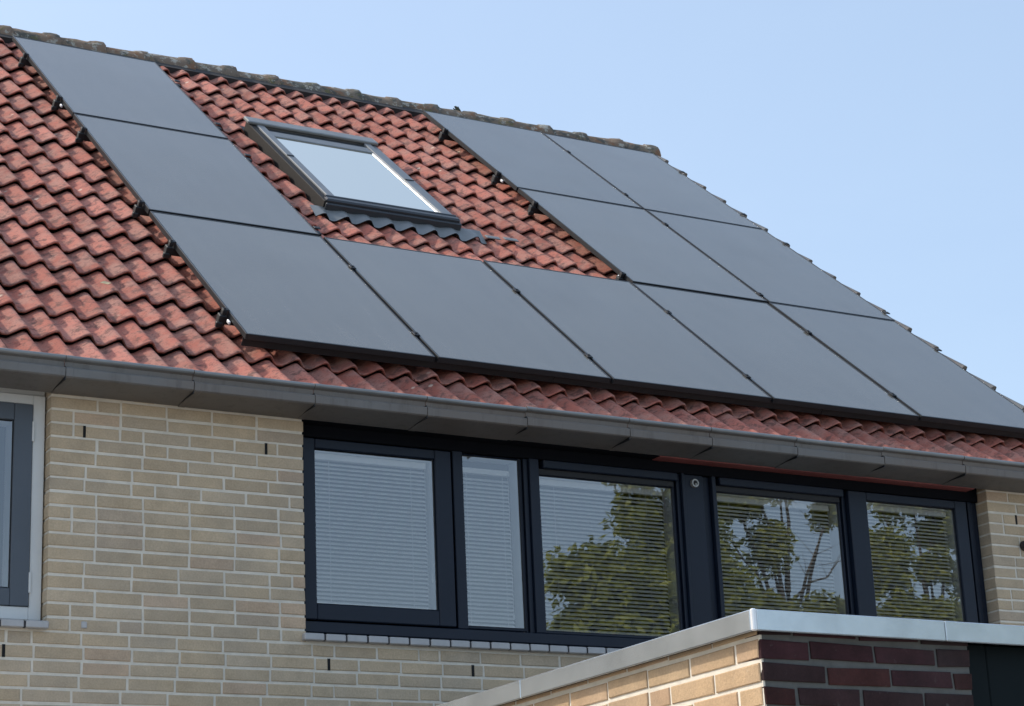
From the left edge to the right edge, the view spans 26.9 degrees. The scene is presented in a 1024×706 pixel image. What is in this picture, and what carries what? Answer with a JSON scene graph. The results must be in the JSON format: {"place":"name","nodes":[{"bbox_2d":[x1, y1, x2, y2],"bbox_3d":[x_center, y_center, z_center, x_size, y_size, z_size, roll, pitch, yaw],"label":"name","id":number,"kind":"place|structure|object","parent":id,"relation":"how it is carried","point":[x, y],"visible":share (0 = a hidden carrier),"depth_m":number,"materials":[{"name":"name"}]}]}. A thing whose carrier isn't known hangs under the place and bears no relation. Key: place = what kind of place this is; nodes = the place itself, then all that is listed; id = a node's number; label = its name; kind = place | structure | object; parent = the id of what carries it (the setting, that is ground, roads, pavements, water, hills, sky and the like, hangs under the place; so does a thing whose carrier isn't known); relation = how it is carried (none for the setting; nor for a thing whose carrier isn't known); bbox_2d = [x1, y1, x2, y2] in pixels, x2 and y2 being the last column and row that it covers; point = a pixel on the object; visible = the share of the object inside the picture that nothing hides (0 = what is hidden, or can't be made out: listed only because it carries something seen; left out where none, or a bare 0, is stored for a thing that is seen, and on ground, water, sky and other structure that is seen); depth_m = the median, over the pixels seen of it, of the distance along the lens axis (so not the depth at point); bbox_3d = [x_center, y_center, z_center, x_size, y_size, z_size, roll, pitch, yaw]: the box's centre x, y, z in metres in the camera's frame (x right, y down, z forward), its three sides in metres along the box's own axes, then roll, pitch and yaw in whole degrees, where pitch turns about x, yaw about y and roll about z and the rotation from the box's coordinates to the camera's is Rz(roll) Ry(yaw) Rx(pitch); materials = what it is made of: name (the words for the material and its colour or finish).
{"place":"outdoors","nodes":[
{"label":"outdoors","id":0,"kind":"place"},
{"bbox_2d":[0,0,1023,405],"label":"sky","id":1,"kind":"structure","parent":0,"point":[881,141],"materials":[{"name":"blue"}]},
{"label":"ground","id":2,"kind":"structure","parent":0,"visible":0},
{"bbox_2d":[0,25,1023,705],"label":"brick house","id":3,"kind":"structure","parent":2,"relation":"on","point":[198,507],"depth_m":10.71,"materials":[{"name":"brick"}]},
{"bbox_2d":[0,388,44,620],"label":"window","id":4,"kind":"structure","parent":3,"relation":"in","point":[22,412],"depth_m":9.40,"materials":[{"name":"white paint"}]},
{"bbox_2d":[18,52,180,87],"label":"mounting rail","id":5,"kind":"object","parent":3,"relation":"attached to","point":[23,61],"visible":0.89,"depth_m":14.20,"materials":[{"name":"black metal"}]},
{"bbox_2d":[51,95,221,130],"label":"mounting rail","id":6,"kind":"object","parent":3,"relation":"attached to","point":[57,104],"visible":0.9,"depth_m":13.40,"materials":[{"name":"metal"}]},
{"bbox_2d":[12,36,227,138],"bbox_3d":[-2.611,-1.752,14.129,1.022,0.033,1.738,7,20,-29],"label":"solar panel","id":7,"kind":"object","parent":6,"relation":"attached to","point":[86,82],"visible":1,"depth_m":14.05,"materials":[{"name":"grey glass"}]},
{"bbox_2d":[75,126,251,162],"bbox_3d":[-2.129,-1.258,13.143,1.130,0.097,0.057,7,20,-29],"label":"mounting rail","id":8,"kind":"object","parent":3,"relation":"attached to","point":[81,136],"visible":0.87,"depth_m":12.88,"materials":[{"name":"black metal"}]},
{"bbox_2d":[132,200,321,235],"bbox_3d":[-1.601,-0.744,12.067,1.130,0.097,0.078,7,20,-29],"label":"mounting rail","id":9,"kind":"object","parent":3,"relation":"attached to","point":[138,210],"visible":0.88,"depth_m":11.79,"materials":[{"name":"metal"}]},
{"bbox_2d":[73,114,319,235],"bbox_3d":[-1.898,-1.060,12.678,1.022,0.030,1.738,7,20,-29],"label":"solar panel","id":10,"kind":"object","parent":9,"relation":"attached to","point":[162,170],"visible":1,"depth_m":12.59,"materials":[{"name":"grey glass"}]},
{"bbox_2d":[236,116,518,244],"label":"roof window","id":11,"kind":"structure","parent":3,"relation":"in","point":[347,177],"depth_m":13.74,"materials":[{"name":"glass"}]},
{"bbox_2d":[302,437,455,627],"bbox_3d":[-0.656,0.871,10.259,0.796,0.870,0.105,7,-20,-29],"label":"window","id":12,"kind":"structure","parent":3,"relation":"in","point":[436,465],"depth_m":10.27,"materials":[{"name":"blue paint"}]},
{"bbox_2d":[462,454,526,631],"bbox_3d":[-0.115,0.941,10.590,0.357,0.884,0.097,7,-20,-29],"label":"window","id":13,"kind":"structure","parent":3,"relation":"in","point":[513,473],"depth_m":10.61,"materials":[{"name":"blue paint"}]},
{"bbox_2d":[162,239,941,350],"bbox_3d":[0.463,-0.267,12.539,5.280,0.097,0.057,7,20,-29],"label":"mounting rail","id":14,"kind":"object","parent":3,"relation":"attached to","point":[169,251],"visible":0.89,"depth_m":11.29,"materials":[{"name":"black metal"}]},
{"bbox_2d":[215,307,896,397],"bbox_3d":[0.861,0.120,11.730,5.280,0.097,0.118,7,20,-29],"label":"mounting rail","id":15,"kind":"object","parent":3,"relation":"attached to","point":[222,319],"visible":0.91,"depth_m":10.50,"materials":[{"name":"metal"}]},
{"bbox_2d":[149,211,434,361],"bbox_3d":[-1.185,-0.365,11.229,1.022,0.030,1.738,7,20,-29],"label":"solar panel","id":16,"kind":"object","parent":15,"relation":"attached to","point":[281,287],"visible":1,"depth_m":11.11,"materials":[{"name":"grey glass"}]},
{"bbox_2d":[323,237,610,382],"bbox_3d":[-0.280,-0.251,11.728,1.022,0.032,1.738,7,20,-29],"label":"solar panel","id":17,"kind":"object","parent":15,"relation":"attached to","point":[455,310],"visible":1,"depth_m":11.62,"materials":[{"name":"grey glass"}]},
{"bbox_2d":[483,260,770,402],"bbox_3d":[0.625,-0.139,12.226,1.022,0.031,1.738,7,20,-29],"label":"solar panel","id":18,"kind":"object","parent":15,"relation":"attached to","point":[621,332],"visible":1,"depth_m":12.12,"materials":[{"name":"grey glass"}]},
{"bbox_2d":[632,283,918,420],"bbox_3d":[1.531,-0.022,12.726,1.022,0.032,1.738,7,20,-29],"label":"solar panel","id":19,"kind":"object","parent":15,"relation":"attached to","point":[776,356],"visible":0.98,"depth_m":12.62,"materials":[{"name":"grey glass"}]},
{"bbox_2d":[769,302,1023,432],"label":"solar panel","id":20,"kind":"object","parent":15,"relation":"attached to","point":[922,380],"visible":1,"depth_m":13.15,"materials":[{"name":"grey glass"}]},
{"bbox_2d":[438,128,684,172],"bbox_3d":[0.406,-1.490,16.218,2.156,0.097,0.057,7,20,-29],"label":"mounting rail","id":21,"kind":"object","parent":3,"relation":"attached to","point":[443,135],"visible":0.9,"depth_m":15.71,"materials":[{"name":"black metal"}]},
{"bbox_2d":[538,460,681,638],"bbox_3d":[0.485,1.016,10.902,0.843,0.878,0.127,7,-20,-29],"label":"window","id":22,"kind":"structure","parent":3,"relation":"in","point":[559,474],"depth_m":10.94,"materials":[{"name":"clear glass"}]},
{"bbox_2d":[491,171,745,214],"bbox_3d":[0.813,-1.094,15.390,2.156,0.097,0.123,7,20,-29],"label":"mounting rail","id":23,"kind":"object","parent":3,"relation":"attached to","point":[495,179],"visible":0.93,"depth_m":14.90,"materials":[{"name":"metal"}]},
{"bbox_2d":[422,110,641,208],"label":"solar panel","id":24,"kind":"object","parent":23,"relation":"attached to","point":[517,158],"visible":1,"depth_m":15.56,"materials":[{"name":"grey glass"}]},
{"bbox_2d":[543,133,761,228],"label":"solar panel","id":25,"kind":"object","parent":23,"relation":"attached to","point":[648,181],"visible":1,"depth_m":16.07,"materials":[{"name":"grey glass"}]},
{"bbox_2d":[241,337,1023,438],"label":"panel skirt","id":26,"kind":"object","parent":3,"relation":"attached to","point":[378,358],"visible":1,"depth_m":11.30,"materials":[{"name":"black metal"}]},
{"bbox_2d":[302,424,988,648],"bbox_3d":[0.820,1.001,11.082,4.218,1.096,0.074,7,-20,-29],"label":"window frame","id":27,"kind":"structure","parent":3,"relation":"in","point":[529,457],"depth_m":10.73,"materials":[{"name":"black paint"}]},
{"bbox_2d":[527,201,789,244],"bbox_3d":[1.050,-0.863,14.906,2.156,0.097,0.057,7,20,-29],"label":"mounting rail","id":28,"kind":"object","parent":3,"relation":"attached to","point":[532,209],"visible":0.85,"depth_m":14.40,"materials":[{"name":"black metal"}]},
{"bbox_2d":[615,272,889,313],"bbox_3d":[1.579,-0.349,13.831,2.156,0.097,0.080,7,20,-29],"label":"mounting rail","id":29,"kind":"object","parent":3,"relation":"attached to","point":[620,276],"visible":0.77,"depth_m":13.31,"materials":[{"name":"metal"}]},
{"bbox_2d":[518,188,766,302],"bbox_3d":[0.837,-0.717,14.185,1.022,0.032,1.738,7,20,-29],"label":"solar panel","id":30,"kind":"object","parent":29,"relation":"attached to","point":[640,246],"visible":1,"depth_m":14.10,"materials":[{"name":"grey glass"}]},
{"bbox_2d":[646,210,894,320],"bbox_3d":[1.742,-0.603,14.684,1.022,0.030,1.738,7,20,-29],"label":"solar panel","id":31,"kind":"object","parent":29,"relation":"attached to","point":[770,267],"visible":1,"depth_m":14.62,"materials":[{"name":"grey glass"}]},
{"bbox_2d":[715,477,848,616],"bbox_3d":[1.429,1.135,11.423,0.849,0.878,0.127,7,-20,-29],"label":"window","id":32,"kind":"structure","parent":3,"relation":"in","point":[728,490],"depth_m":11.49,"materials":[{"name":"clear glass"}]},
{"bbox_2d":[844,491,977,622],"bbox_3d":[2.197,1.228,11.832,0.838,0.872,0.105,7,-20,-29],"label":"window","id":33,"kind":"structure","parent":3,"relation":"in","point":[857,504],"depth_m":11.89,"materials":[{"name":"clear glass"}]},
{"bbox_2d":[437,608,1023,705],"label":"brick extension","id":34,"kind":"object","parent":2,"relation":"on","point":[756,657],"visible":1,"depth_m":5.92,"materials":[{"name":"beige brick"}]},
{"bbox_2d":[967,644,1023,705],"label":"sliding door","id":35,"kind":"structure","parent":34,"relation":"in","point":[997,672],"depth_m":6.11,"materials":[{"name":"paint"}]}
]}

